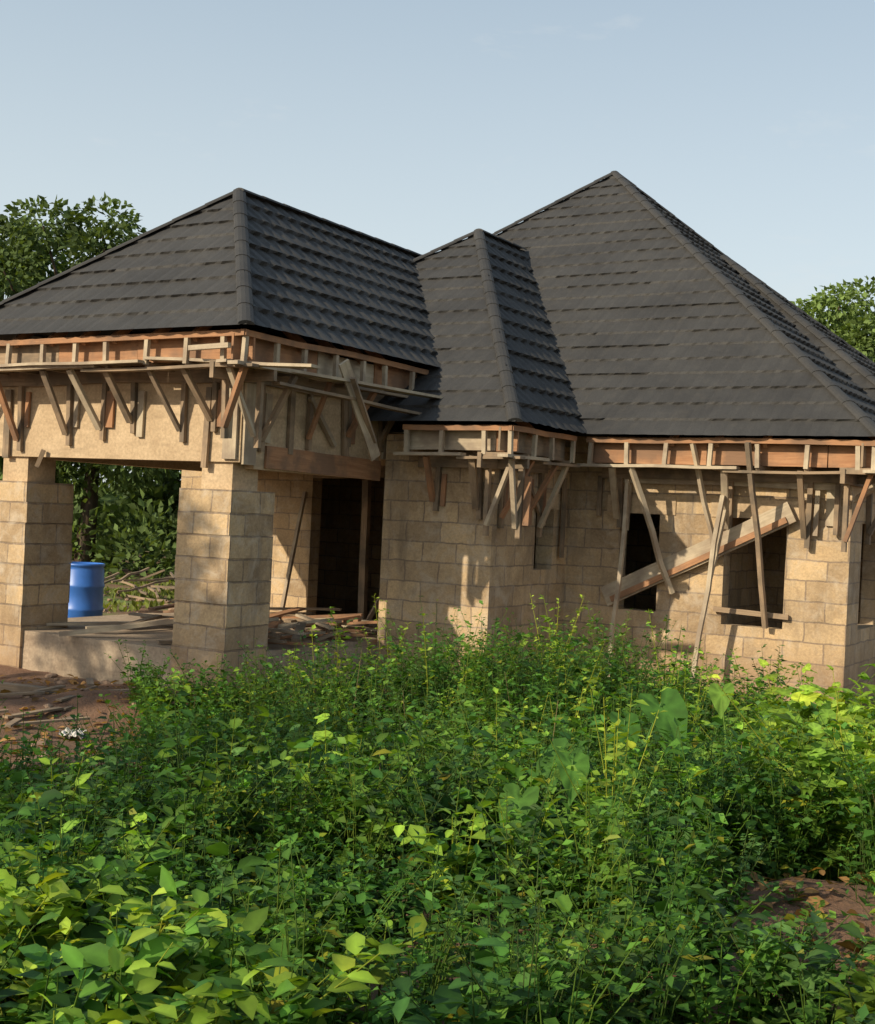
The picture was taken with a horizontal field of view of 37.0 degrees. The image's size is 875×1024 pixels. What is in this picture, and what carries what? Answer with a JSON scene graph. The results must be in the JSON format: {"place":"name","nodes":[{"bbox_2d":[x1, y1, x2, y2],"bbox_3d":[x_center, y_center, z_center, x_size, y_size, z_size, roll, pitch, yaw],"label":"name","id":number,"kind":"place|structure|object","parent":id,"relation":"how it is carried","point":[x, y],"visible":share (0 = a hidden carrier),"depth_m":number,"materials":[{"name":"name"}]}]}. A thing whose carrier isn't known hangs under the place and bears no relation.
{"place":"outdoors","nodes":[
{"label":"outdoors","id":0,"kind":"place"},
{"bbox_2d":[0,542,874,1023],"bbox_3d":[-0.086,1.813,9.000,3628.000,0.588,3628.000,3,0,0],"label":"ground","id":1,"kind":"structure","parent":0,"point":[90,706],"depth_m":10.23,"materials":[{"name":"brown soil"}]},
{"bbox_2d":[0,217,82,482],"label":"mango tree","id":2,"kind":"object","parent":1,"relation":"on","point":[3,223],"visible":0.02,"depth_m":34.22,"materials":[{"name":"green plant"}]},
{"bbox_2d":[58,727,86,738],"bbox_3d":[-3.071,1.861,11.000,0.220,0.090,0.200,3,0,0],"label":"cloth rag","id":3,"kind":"object","parent":1,"relation":"on","point":[69,735],"visible":0.65,"depth_m":10.94,"materials":[{"name":"white fabric"}]},
{"bbox_2d":[0,593,173,762],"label":"rubble","id":4,"kind":"object","parent":1,"relation":"on","point":[48,705],"visible":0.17,"depth_m":14.11,"materials":[{"name":"stone"}]},
{"bbox_2d":[0,678,177,727],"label":"scrap timber","id":5,"kind":"object","parent":1,"relation":"on","point":[20,689],"visible":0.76,"depth_m":12.04,"materials":[{"name":"wood"}]},
{"bbox_2d":[0,191,178,561],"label":"mango tree","id":6,"kind":"object","parent":1,"relation":"on","point":[76,238],"visible":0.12,"depth_m":32.11,"materials":[{"name":"green plant"}]},
{"bbox_2d":[0,462,181,585],"bbox_3d":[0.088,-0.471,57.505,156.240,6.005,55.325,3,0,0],"label":"distant bush","id":7,"kind":"object","parent":1,"relation":"on","point":[120,520],"visible":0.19,"depth_m":32.64,"materials":[{"name":"green plant"}]},
{"bbox_2d":[103,574,174,611],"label":"rough grass","id":8,"kind":"structure","parent":1,"relation":"on","point":[151,594],"depth_m":26.09,"materials":[{"name":"green plant"}]},
{"bbox_2d":[104,567,174,601],"bbox_3d":[-6.822,1.389,27.543,6.726,0.711,5.002,3,0,0],"label":"brush heap","id":9,"kind":"object","parent":1,"relation":"on","point":[151,586],"visible":0.3,"depth_m":26.34,"materials":[{"name":"brown wood"}]},
{"bbox_2d":[102,466,181,545],"bbox_3d":[-5.421,-1.236,37.787,7.820,6.645,6.760,3,0,44],"label":"mango tree","id":10,"kind":"object","parent":1,"relation":"on","point":[170,492],"visible":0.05,"depth_m":37.90,"materials":[{"name":"green plant"}]},
{"bbox_2d":[21,613,377,687],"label":"porch slab","id":11,"kind":"structure","parent":1,"relation":"on","point":[84,656],"depth_m":14.76,"materials":[{"name":"grey concrete"}]},
{"bbox_2d":[68,562,104,617],"bbox_3d":[-5.488,1.315,20.200,0.661,1.058,0.661,3,0,0],"label":"plastic drum","id":12,"kind":"object","parent":11,"relation":"on","point":[87,585],"visible":0.65,"depth_m":19.92,"materials":[{"name":"blue plastic"}]},
{"bbox_2d":[0,481,274,694],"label":"porch columns","id":13,"kind":"structure","parent":11,"relation":"on","point":[223,566],"depth_m":13.87,"materials":[{"name":"beige concrete"}]},
{"bbox_2d":[0,362,378,490],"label":"ring beam","id":14,"kind":"structure","parent":13,"relation":"on","point":[158,445],"depth_m":14.51,"materials":[{"name":"concrete"}]},
{"bbox_2d":[0,194,440,366],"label":"porch roof","id":15,"kind":"structure","parent":14,"relation":"on","point":[313,278],"depth_m":15.07,"materials":[{"name":"tile"}]},
{"bbox_2d":[0,344,874,643],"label":"eave brackets","id":16,"kind":"object","parent":14,"relation":"attached to","point":[188,376],"visible":0.76,"depth_m":14.82,"materials":[{"name":"brown wood"}]},
{"bbox_2d":[0,770,755,1023],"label":"broadleaf weeds","id":17,"kind":"object","parent":1,"relation":"on","point":[141,976],"visible":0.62,"depth_m":3.96,"materials":[{"name":"green plant"}]},
{"bbox_2d":[0,593,874,1023],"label":"weed undergrowth","id":18,"kind":"object","parent":1,"relation":"on","point":[650,861],"visible":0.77,"depth_m":5.74,"materials":[{"name":"green plant"}]},
{"bbox_2d":[0,335,874,682],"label":"scaffold planks","id":19,"kind":"object","parent":1,"relation":"on","point":[336,369],"visible":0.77,"depth_m":14.96,"materials":[{"name":"brown wood"}]},
{"bbox_2d":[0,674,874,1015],"bbox_3d":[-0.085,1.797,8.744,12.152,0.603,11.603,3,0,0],"label":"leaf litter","id":20,"kind":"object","parent":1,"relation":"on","point":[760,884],"visible":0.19,"depth_m":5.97,"materials":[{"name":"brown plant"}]},
{"bbox_2d":[169,659,874,961],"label":"climbing vine","id":21,"kind":"object","parent":1,"relation":"on","point":[830,710],"visible":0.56,"depth_m":6.90,"materials":[{"name":"green plant"}]},
{"bbox_2d":[180,434,874,703],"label":"block walls","id":22,"kind":"structure","parent":1,"relation":"on","point":[820,592],"depth_m":15.79,"materials":[{"name":"beige concrete"}]},
{"bbox_2d":[0,326,874,645],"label":"fascia boards","id":23,"kind":"object","parent":22,"relation":"attached to","point":[124,344],"visible":0.62,"depth_m":14.72,"materials":[{"name":"brown wood"}]},
{"bbox_2d":[263,234,651,436],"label":"bay roof","id":24,"kind":"structure","parent":22,"relation":"on","point":[464,380],"depth_m":16.57,"materials":[{"name":"tile"}]},
{"bbox_2d":[389,175,874,435],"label":"roof","id":25,"kind":"structure","parent":22,"relation":"on","point":[656,326],"depth_m":17.24,"materials":[{"name":"tile"}]},
{"bbox_2d":[0,171,874,435],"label":"ridge caps","id":26,"kind":"object","parent":25,"relation":"attached to","point":[245,311],"visible":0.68,"depth_m":16.55,"materials":[{"name":"tile"}]},
{"bbox_2d":[535,492,799,519],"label":"lintels","id":27,"kind":"object","parent":22,"relation":"in","point":[667,505],"visible":0.63,"depth_m":15.96,"materials":[{"name":"concrete"}]},
{"bbox_2d":[652,262,874,439],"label":"wing roof","id":28,"kind":"structure","parent":22,"relation":"on","point":[859,379],"depth_m":18.50,"materials":[{"name":"tile"}]},
{"bbox_2d":[498,748,627,890],"bbox_3d":[0.519,1.360,5.568,0.548,0.642,0.393,3,0,0],"label":"cocoyam plant","id":29,"kind":"object","parent":1,"relation":"on","point":[530,795],"visible":0.55,"depth_m":5.55,"materials":[{"name":"green plant"}]},
{"bbox_2d":[536,688,707,830],"bbox_3d":[0.956,1.417,6.767,0.558,0.988,1.037,3,0,44],"label":"cocoyam plant","id":30,"kind":"object","parent":1,"relation":"on","point":[672,704],"visible":0.44,"depth_m":6.81,"materials":[{"name":"green plant"}]},
{"bbox_2d":[693,683,793,835],"bbox_3d":[1.696,1.489,7.296,0.621,1.056,0.341,3,0,27],"label":"cocoyam plant","id":31,"kind":"object","parent":1,"relation":"on","point":[720,702],"visible":0.43,"depth_m":7.30,"materials":[{"name":"green plant"}]},
{"bbox_2d":[790,275,874,362],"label":"mango tree","id":32,"kind":"object","parent":1,"relation":"on","point":[854,326],"visible":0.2,"depth_m":42.94,"materials":[{"name":"green plant"}]},
{"bbox_2d":[0,0,874,483],"label":"sky","id":33,"kind":"structure","parent":0,"point":[419,126],"materials":[{"name":"blue"}]}
]}

